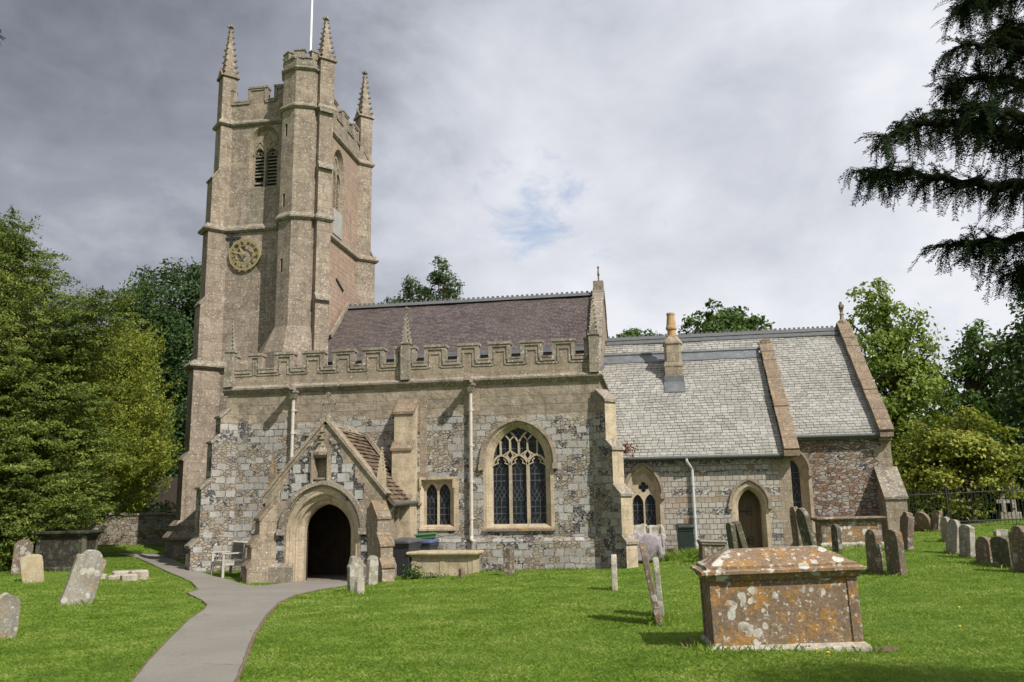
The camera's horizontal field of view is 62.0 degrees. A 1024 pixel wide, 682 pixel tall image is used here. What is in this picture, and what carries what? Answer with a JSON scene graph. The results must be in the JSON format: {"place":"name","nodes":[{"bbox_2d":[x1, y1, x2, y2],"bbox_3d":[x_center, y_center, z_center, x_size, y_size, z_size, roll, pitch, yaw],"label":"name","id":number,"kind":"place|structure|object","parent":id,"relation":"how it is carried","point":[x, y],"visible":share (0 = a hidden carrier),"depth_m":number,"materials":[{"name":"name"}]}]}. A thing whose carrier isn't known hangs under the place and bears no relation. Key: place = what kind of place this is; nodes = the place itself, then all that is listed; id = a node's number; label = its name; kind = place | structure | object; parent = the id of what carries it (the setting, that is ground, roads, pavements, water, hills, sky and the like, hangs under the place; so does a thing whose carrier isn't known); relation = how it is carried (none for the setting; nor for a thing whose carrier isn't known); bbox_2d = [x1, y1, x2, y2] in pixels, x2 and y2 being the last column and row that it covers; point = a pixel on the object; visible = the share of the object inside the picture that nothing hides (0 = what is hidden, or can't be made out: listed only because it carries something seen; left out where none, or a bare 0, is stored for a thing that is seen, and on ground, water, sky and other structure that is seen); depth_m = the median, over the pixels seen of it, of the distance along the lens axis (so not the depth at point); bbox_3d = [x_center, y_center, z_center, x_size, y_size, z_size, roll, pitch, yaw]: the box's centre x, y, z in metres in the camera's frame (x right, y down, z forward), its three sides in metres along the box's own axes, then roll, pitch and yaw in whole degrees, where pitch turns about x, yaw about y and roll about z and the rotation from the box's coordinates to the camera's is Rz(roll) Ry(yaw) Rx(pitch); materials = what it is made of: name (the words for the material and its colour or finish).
{"place":"outdoors","nodes":[
{"label":"outdoors","id":0,"kind":"place"},
{"bbox_2d":[129,556,207,681],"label":"path edge soil","id":1,"kind":"structure","parent":0,"point":[146,662],"depth_m":10.95,"materials":[{"name":"brown soil"}]},
{"bbox_2d":[121,553,346,681],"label":"path","id":2,"kind":"structure","parent":0,"point":[210,642],"depth_m":12.80,"materials":[{"name":"grey concrete"}]},
{"bbox_2d":[233,585,347,681],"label":"path edge soil","id":3,"kind":"structure","parent":0,"point":[242,666],"depth_m":11.42,"materials":[{"name":"brown soil"}]},
{"bbox_2d":[0,515,1023,681],"bbox_3d":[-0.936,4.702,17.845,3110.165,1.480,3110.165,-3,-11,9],"label":"ground","id":4,"kind":"structure","parent":0,"point":[666,607],"depth_m":11.66,"materials":[{"name":"green plant"}]},
{"bbox_2d":[0,592,20,638],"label":"headstone","id":5,"kind":"object","parent":4,"relation":"on","point":[10,604],"visible":0.7,"depth_m":12.19,"materials":[{"name":"grey stone"}]},
{"bbox_2d":[0,535,35,571],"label":"ivy","id":6,"kind":"object","parent":4,"relation":"on","point":[6,553],"visible":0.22,"depth_m":23.91,"materials":[{"name":"green plant"}]},
{"bbox_2d":[10,539,33,574],"bbox_3d":[-13.250,5.992,23.025,0.470,1.230,0.120,6,-14,-25],"label":"headstone","id":7,"kind":"object","parent":4,"relation":"on","point":[23,547],"visible":0.6,"depth_m":23.00,"materials":[{"name":"grey stone"}]},
{"bbox_2d":[20,554,43,582],"bbox_3d":[-12.140,5.915,21.573,0.511,1.004,0.120,-5,-5,-32],"label":"headstone","id":8,"kind":"object","parent":4,"relation":"on","point":[31,566],"visible":0.66,"depth_m":21.54,"materials":[{"name":"beige stone"}]},
{"bbox_2d":[30,530,104,571],"bbox_3d":[-12.567,6.057,24.019,1.590,1.390,1.040,0,-11,-3],"label":"chest tomb","id":9,"kind":"object","parent":4,"relation":"on","point":[57,550],"visible":0.66,"depth_m":23.68,"materials":[{"name":"stone"}]},
{"bbox_2d":[0,205,148,560],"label":"yew tree","id":10,"kind":"object","parent":4,"relation":"on","point":[30,501],"visible":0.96,"depth_m":25.98,"materials":[{"name":"green plant"}]},
{"bbox_2d":[58,550,106,605],"bbox_3d":[-8.326,4.726,16.490,0.572,1.364,0.120,27,-23,-36],"label":"headstone","id":11,"kind":"object","parent":4,"relation":"on","point":[85,574],"visible":0.8,"depth_m":16.48,"materials":[{"name":"grey stone"}]},
{"bbox_2d":[34,315,184,529],"bbox_3d":[-15.500,3.515,30.494,8.180,8.898,5.576,-3,-11,9],"label":"golden yew","id":12,"kind":"object","parent":4,"relation":"on","point":[141,421],"visible":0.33,"depth_m":29.46,"materials":[{"name":"green plant"}]},
{"bbox_2d":[101,569,148,580],"bbox_3d":[-10.448,6.276,22.688,1.405,0.310,0.979,-3,-11,9],"label":"fallen ledger","id":13,"kind":"object","parent":4,"relation":"on","point":[128,575],"visible":0.57,"depth_m":22.64,"materials":[{"name":"grey stone"}]},
{"bbox_2d":[76,512,175,544],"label":"boundary wall","id":14,"kind":"structure","parent":4,"relation":"on","point":[145,528],"depth_m":34.94,"materials":[{"name":"stone"}]},
{"bbox_2d":[110,499,175,515],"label":"undergrowth","id":15,"kind":"object","parent":4,"relation":"on","point":[149,509],"visible":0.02,"depth_m":38.86,"materials":[{"name":"green plant"}]},
{"bbox_2d":[96,257,201,477],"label":"beech tree","id":16,"kind":"object","parent":4,"relation":"on","point":[178,327],"visible":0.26,"depth_m":56.16,"materials":[{"name":"green plant"}]},
{"bbox_2d":[124,477,177,512],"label":"outbuilding","id":17,"kind":"structure","parent":4,"relation":"on","point":[171,495],"depth_m":41.98,"materials":[{"name":"stone"}]},
{"bbox_2d":[210,542,245,577],"bbox_3d":[-8.135,6.251,24.372,0.680,0.925,1.230,6,-13,-33],"label":"garden bench","id":18,"kind":"object","parent":4,"relation":"on","point":[238,551],"visible":0.97,"depth_m":24.31,"materials":[{"name":"grey wood"}]},
{"bbox_2d":[347,556,363,590],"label":"headstone","id":19,"kind":"object","parent":4,"relation":"on","point":[354,567],"visible":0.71,"depth_m":19.00,"materials":[{"name":"grey stone"}]},
{"bbox_2d":[355,576,364,593],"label":"headstone","id":20,"kind":"object","parent":4,"relation":"on","point":[359,584],"visible":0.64,"depth_m":18.01,"materials":[{"name":"grey stone"}]},
{"bbox_2d":[366,555,378,585],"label":"headstone","id":21,"kind":"object","parent":4,"relation":"on","point":[372,569],"visible":0.7,"depth_m":20.74,"materials":[{"name":"grey stone"}]},
{"bbox_2d":[380,275,433,303],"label":"birch tree","id":22,"kind":"object","parent":4,"relation":"on","point":[409,293],"visible":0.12,"depth_m":63.74,"materials":[{"name":"green plant"}]},
{"bbox_2d":[393,538,422,577],"bbox_3d":[-2.982,6.032,23.724,0.726,1.065,0.867,-5,-12,21],"label":"wheelie bin","id":23,"kind":"object","parent":4,"relation":"on","point":[402,547],"visible":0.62,"depth_m":23.40,"materials":[{"name":"grey plastic"}]},
{"bbox_2d":[398,557,429,579],"bbox_3d":[-2.653,6.072,22.744,0.966,0.605,0.555,-3,-11,9],"label":"weed clump","id":24,"kind":"object","parent":4,"relation":"on","point":[415,573],"visible":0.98,"depth_m":22.66,"materials":[{"name":"green plant"}]},
{"bbox_2d":[421,538,439,549],"bbox_3d":[-2.472,6.151,24.337,0.638,1.014,0.710,-4,-12,17],"label":"wheelie bin","id":25,"kind":"object","parent":4,"relation":"on","point":[430,544],"visible":0.36,"depth_m":24.10,"materials":[{"name":"grey plastic"}]},
{"bbox_2d":[414,532,436,538],"bbox_3d":[-2.467,5.593,24.441,0.620,0.150,0.460,-5,-11,-1],"label":"recycling box","id":26,"kind":"object","parent":25,"relation":"on","point":[427,535],"visible":0.91,"depth_m":24.25,"materials":[{"name":"green plastic"}]},
{"bbox_2d":[418,571,455,578],"bbox_3d":[-2.050,6.227,22.675,1.133,0.204,0.717,-3,-11,9],"label":"weed clump","id":27,"kind":"object","parent":4,"relation":"on","point":[431,575],"visible":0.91,"depth_m":22.64,"materials":[{"name":"green plant"}]},
{"bbox_2d":[417,255,464,300],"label":"tree","id":28,"kind":"object","parent":4,"relation":"on","point":[445,290],"visible":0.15,"depth_m":61.20,"materials":[{"name":"green plant"}]},
{"bbox_2d":[406,550,483,577],"bbox_3d":[-1.833,6.301,23.526,1.980,0.990,0.990,-3,-11,10],"label":"chest tomb","id":29,"kind":"object","parent":4,"relation":"on","point":[450,562],"visible":0.49,"depth_m":23.20,"materials":[{"name":"beige stone"}]},
{"bbox_2d":[458,568,464,578],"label":"headstone","id":30,"kind":"object","parent":4,"relation":"on","point":[461,571],"visible":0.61,"depth_m":21.57,"materials":[{"name":"beige stone"}]},
{"bbox_2d":[503,547,514,574],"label":"headstone","id":31,"kind":"object","parent":4,"relation":"on","point":[508,559],"visible":0.65,"depth_m":21.95,"materials":[{"name":"grey stone"}]},
{"bbox_2d":[162,0,908,582],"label":"church","id":32,"kind":"structure","parent":4,"relation":"on","point":[336,418],"depth_m":27.12,"materials":[{"name":"stone"}]},
{"bbox_2d":[246,124,281,189],"bbox_3d":[-9.952,-7.425,34.536,1.462,2.790,0.444,-3,-11,9],"label":"belfry window","id":33,"kind":"structure","parent":32,"relation":"in","point":[265,141],"depth_m":34.53,"materials":[{"name":"stone"}]},
{"bbox_2d":[332,147,344,217],"bbox_3d":[-7.580,-6.818,36.214,0.444,2.920,1.438,-3,-11,9],"label":"belfry window","id":34,"kind":"structure","parent":32,"relation":"in","point":[338,174],"depth_m":36.58,"materials":[{"name":"stone"}]},
{"bbox_2d":[419,476,458,530],"bbox_3d":[-2.146,4.845,25.351,1.200,1.580,0.310,-3,-11,9],"label":"window","id":35,"kind":"structure","parent":32,"relation":"in","point":[439,496],"depth_m":25.41,"materials":[{"name":"stone"}]},
{"bbox_2d":[478,417,557,531],"bbox_3d":[0.198,3.919,25.131,2.353,3.295,0.440,-3,-11,9],"label":"window","id":36,"kind":"structure","parent":32,"relation":"in","point":[518,461],"depth_m":25.20,"materials":[{"name":"stone"}]},
{"bbox_2d":[622,440,637,457],"bbox_3d":[3.538,3.423,26.889,0.908,0.626,0.753,-3,-11,9],"label":"red creeper","id":37,"kind":"object","parent":32,"relation":"attached to","point":[627,449],"visible":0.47,"depth_m":26.87,"materials":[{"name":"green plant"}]},
{"bbox_2d":[624,462,664,529],"bbox_3d":[4.227,5.019,27.322,1.336,2.240,0.410,-3,-11,9],"label":"window","id":38,"kind":"structure","parent":32,"relation":"in","point":[646,485],"depth_m":27.38,"materials":[{"name":"stone"}]},
{"bbox_2d":[728,478,772,547],"bbox_3d":[7.505,5.822,26.782,1.328,2.988,0.750,-3,-11,9],"label":"doorway","id":39,"kind":"structure","parent":32,"relation":"in","point":[750,504],"depth_m":26.87,"materials":[{"name":"stone"}]},
{"bbox_2d":[790,451,815,532],"bbox_3d":[9.191,4.820,27.594,1.039,2.710,0.510,-3,-11,9],"label":"window","id":40,"kind":"structure","parent":32,"relation":"in","point":[801,473],"depth_m":27.62,"materials":[{"name":"stone"}]},
{"bbox_2d":[611,554,617,590],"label":"headstone","id":41,"kind":"object","parent":4,"relation":"on","point":[614,570],"visible":0.7,"depth_m":17.11,"materials":[{"name":"grey stone"}]},
{"bbox_2d":[616,326,660,337],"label":"ash tree","id":42,"kind":"object","parent":4,"relation":"on","point":[633,331],"visible":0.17,"depth_m":59.97,"materials":[{"name":"green plant"}]},
{"bbox_2d":[633,524,665,562],"bbox_3d":[4.071,6.082,25.596,1.120,1.153,0.817,-3,-11,9],"label":"sheeted heap","id":43,"kind":"object","parent":4,"relation":"on","point":[653,537],"visible":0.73,"depth_m":25.29,"materials":[{"name":"grey fabric"}]},
{"bbox_2d":[639,542,662,626],"bbox_3d":[1.978,3.550,11.961,0.085,1.424,0.613,-12,-15,6],"label":"headstone","id":44,"kind":"object","parent":4,"relation":"on","point":[650,582],"visible":0.81,"depth_m":11.72,"materials":[{"name":"stone"}]},
{"bbox_2d":[653,557,663,616],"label":"headstone","id":45,"kind":"object","parent":4,"relation":"on","point":[657,581],"visible":0.69,"depth_m":12.55,"materials":[{"name":"grey stone"}]},
{"bbox_2d":[642,552,698,561],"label":"long grass","id":46,"kind":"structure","parent":4,"relation":"on","point":[671,557],"depth_m":25.07,"materials":[{"name":"green plant"}]},
{"bbox_2d":[665,546,698,558],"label":"long grass","id":47,"kind":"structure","parent":4,"relation":"on","point":[693,551],"depth_m":25.46,"materials":[{"name":"green plant"}]},
{"bbox_2d":[675,523,693,551],"bbox_3d":[5.302,6.121,26.057,0.506,1.055,0.656,-2,-11,3],"label":"wheelie bin","id":48,"kind":"object","parent":4,"relation":"on","point":[684,531],"visible":0.71,"depth_m":25.83,"materials":[{"name":"green plastic"}]},
{"bbox_2d":[696,539,727,561],"bbox_3d":[5.483,5.904,23.329,0.740,0.880,0.620,1,-11,2],"label":"tomb","id":49,"kind":"object","parent":4,"relation":"on","point":[707,548],"visible":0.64,"depth_m":23.13,"materials":[{"name":"stone"}]},
{"bbox_2d":[677,298,774,334],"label":"ash tree","id":50,"kind":"object","parent":4,"relation":"on","point":[736,320],"visible":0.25,"depth_m":59.24,"materials":[{"name":"green plant"}]},
{"bbox_2d":[726,522,737,548],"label":"headstone","id":51,"kind":"object","parent":4,"relation":"on","point":[731,536],"visible":0.52,"depth_m":21.30,"materials":[{"name":"grey stone"}]},
{"bbox_2d":[733,521,747,548],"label":"headstone","id":52,"kind":"object","parent":4,"relation":"on","point":[741,541],"visible":0.42,"depth_m":21.49,"materials":[{"name":"grey stone"}]},
{"bbox_2d":[690,545,871,651],"bbox_3d":[3.068,3.131,9.834,1.796,1.447,0.996,-3,-11,4],"label":"chest tomb","id":53,"kind":"object","parent":4,"relation":"on","point":[793,596],"visible":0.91,"depth_m":9.47,"materials":[{"name":"stone"}]},
{"bbox_2d":[682,635,898,652],"bbox_3d":[3.051,3.450,9.626,2.414,0.068,0.795,-6,-12,26],"label":"grass tuft","id":54,"kind":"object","parent":4,"relation":"on","point":[885,648],"depth_m":9.38,"materials":[{"name":"green plant"}]},
{"bbox_2d":[789,506,802,545],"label":"headstone","id":55,"kind":"object","parent":4,"relation":"on","point":[796,537],"visible":0.47,"depth_m":22.67,"materials":[{"name":"stone"}]},
{"bbox_2d":[796,507,816,545],"bbox_3d":[7.548,5.063,21.663,0.130,1.642,0.542,-11,-10,-8],"label":"headstone","id":56,"kind":"object","parent":4,"relation":"on","point":[805,527],"visible":0.57,"depth_m":21.59,"materials":[{"name":"grey stone"}]},
{"bbox_2d":[831,524,842,552],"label":"headstone","id":57,"kind":"object","parent":4,"relation":"on","point":[836,538],"visible":0.69,"depth_m":23.31,"materials":[{"name":"grey stone"}]},
{"bbox_2d":[810,516,885,547],"bbox_3d":[10.097,5.867,25.539,1.980,1.170,1.060,-3,-11,7],"label":"chest tomb","id":58,"kind":"object","parent":4,"relation":"on","point":[854,529],"visible":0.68,"depth_m":25.20,"materials":[{"name":"stone"}]},
{"bbox_2d":[865,529,883,573],"bbox_3d":[7.917,4.737,18.593,0.140,1.230,0.491,0,-11,-4],"label":"headstone","id":59,"kind":"object","parent":4,"relation":"on","point":[873,546],"visible":0.72,"depth_m":18.50,"materials":[{"name":"grey stone"}]},
{"bbox_2d":[883,529,906,575],"bbox_3d":[8.082,4.602,17.954,0.140,1.254,0.541,-2,-9,-7],"label":"headstone","id":60,"kind":"object","parent":4,"relation":"on","point":[894,551],"visible":0.69,"depth_m":17.85,"materials":[{"name":"stone"}]},
{"bbox_2d":[900,512,913,550],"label":"headstone","id":61,"kind":"object","parent":4,"relation":"on","point":[907,525],"visible":0.73,"depth_m":23.01,"materials":[{"name":"brown stone"}]},
{"bbox_2d":[845,277,979,487],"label":"sycamore tree","id":62,"kind":"object","parent":4,"relation":"on","point":[903,399],"visible":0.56,"depth_m":43.02,"materials":[{"name":"green plant"}]},
{"bbox_2d":[913,512,931,530],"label":"headstone","id":63,"kind":"object","parent":4,"relation":"on","point":[922,521],"visible":0.52,"depth_m":30.59,"materials":[{"name":"brown stone"}]},
{"bbox_2d":[838,0,1023,312],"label":"yew tree","id":64,"kind":"object","parent":4,"relation":"on","point":[984,130],"visible":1,"depth_m":4.77,"materials":[{"name":"green plant"}]},
{"bbox_2d":[931,510,942,531],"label":"headstone","id":65,"kind":"object","parent":4,"relation":"on","point":[936,516],"visible":0.63,"depth_m":30.21,"materials":[{"name":"stone"}]},
{"bbox_2d":[940,517,949,540],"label":"headstone","id":66,"kind":"object","parent":4,"relation":"on","point":[943,522],"visible":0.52,"depth_m":25.63,"materials":[{"name":"grey stone"}]},
{"bbox_2d":[946,519,960,554],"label":"headstone","id":67,"kind":"object","parent":4,"relation":"on","point":[952,534],"visible":0.57,"depth_m":22.02,"materials":[{"name":"grey stone"}]},
{"bbox_2d":[891,404,1023,523],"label":"golden bush","id":68,"kind":"object","parent":4,"relation":"on","point":[942,450],"visible":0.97,"depth_m":35.03,"materials":[{"name":"green plant"}]},
{"bbox_2d":[906,476,1023,519],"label":"undergrowth","id":69,"kind":"object","parent":4,"relation":"on","point":[958,512],"visible":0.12,"depth_m":38.17,"materials":[{"name":"green plant"}]},
{"bbox_2d":[907,483,1023,524],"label":"iron railing","id":70,"kind":"object","parent":4,"relation":"on","point":[945,493],"visible":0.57,"depth_m":32.47,"materials":[{"name":"black metal"}]},
{"bbox_2d":[959,525,974,557],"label":"headstone","id":71,"kind":"object","parent":4,"relation":"on","point":[967,540],"visible":0.68,"depth_m":20.98,"materials":[{"name":"grey stone"}]},
{"bbox_2d":[918,318,1022,476],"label":"beech tree","id":72,"kind":"object","parent":4,"relation":"on","point":[976,373],"visible":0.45,"depth_m":44.42,"materials":[{"name":"green plant"}]},
{"bbox_2d":[975,536,992,564],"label":"headstone","id":73,"kind":"object","parent":4,"relation":"on","point":[982,548],"visible":0.55,"depth_m":19.12,"materials":[{"name":"stone"}]},
{"bbox_2d":[990,536,1011,567],"bbox_3d":[10.695,4.740,18.525,0.130,0.965,0.541,-1,-11,-11],"label":"headstone","id":74,"kind":"object","parent":4,"relation":"on","point":[1000,550],"visible":0.51,"depth_m":18.52,"materials":[{"name":"grey stone"}]},
{"bbox_2d":[993,529,1008,536],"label":"headstone","id":75,"kind":"object","parent":4,"relation":"on","point":[998,532],"visible":0.45,"depth_m":26.16,"materials":[{"name":"grey stone"}]},
{"bbox_2d":[981,294,1023,512],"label":"beech tree","id":76,"kind":"object","parent":4,"relation":"on","point":[1015,343],"visible":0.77,"depth_m":38.66,"materials":[{"name":"green plant"}]},
{"bbox_2d":[995,494,1011,518],"bbox_3d":[21.497,7.330,37.244,0.560,1.310,0.400,-3,-11,9],"label":"memorial","id":77,"kind":"object","parent":4,"relation":"on","point":[1002,514],"visible":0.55,"depth_m":37.20,"materials":[{"name":"grey stone"}]},
{"bbox_2d":[1008,492,1021,518],"bbox_3d":[21.912,7.177,37.202,0.440,1.564,0.418,-3,-11,9],"label":"memorial","id":78,"kind":"object","parent":4,"relation":"on","point":[1013,516],"visible":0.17,"depth_m":37.08,"materials":[{"name":"grey stone"}]},
{"bbox_2d":[1008,526,1023,571],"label":"headstone","id":79,"kind":"object","parent":4,"relation":"on","point":[1016,538],"visible":0.8,"depth_m":17.62,"materials":[{"name":"stone"}]},
{"bbox_2d":[0,0,1023,416],"label":"sky","id":80,"kind":"structure","parent":0,"point":[688,152],"materials":[{"name":"grey"}]}
]}

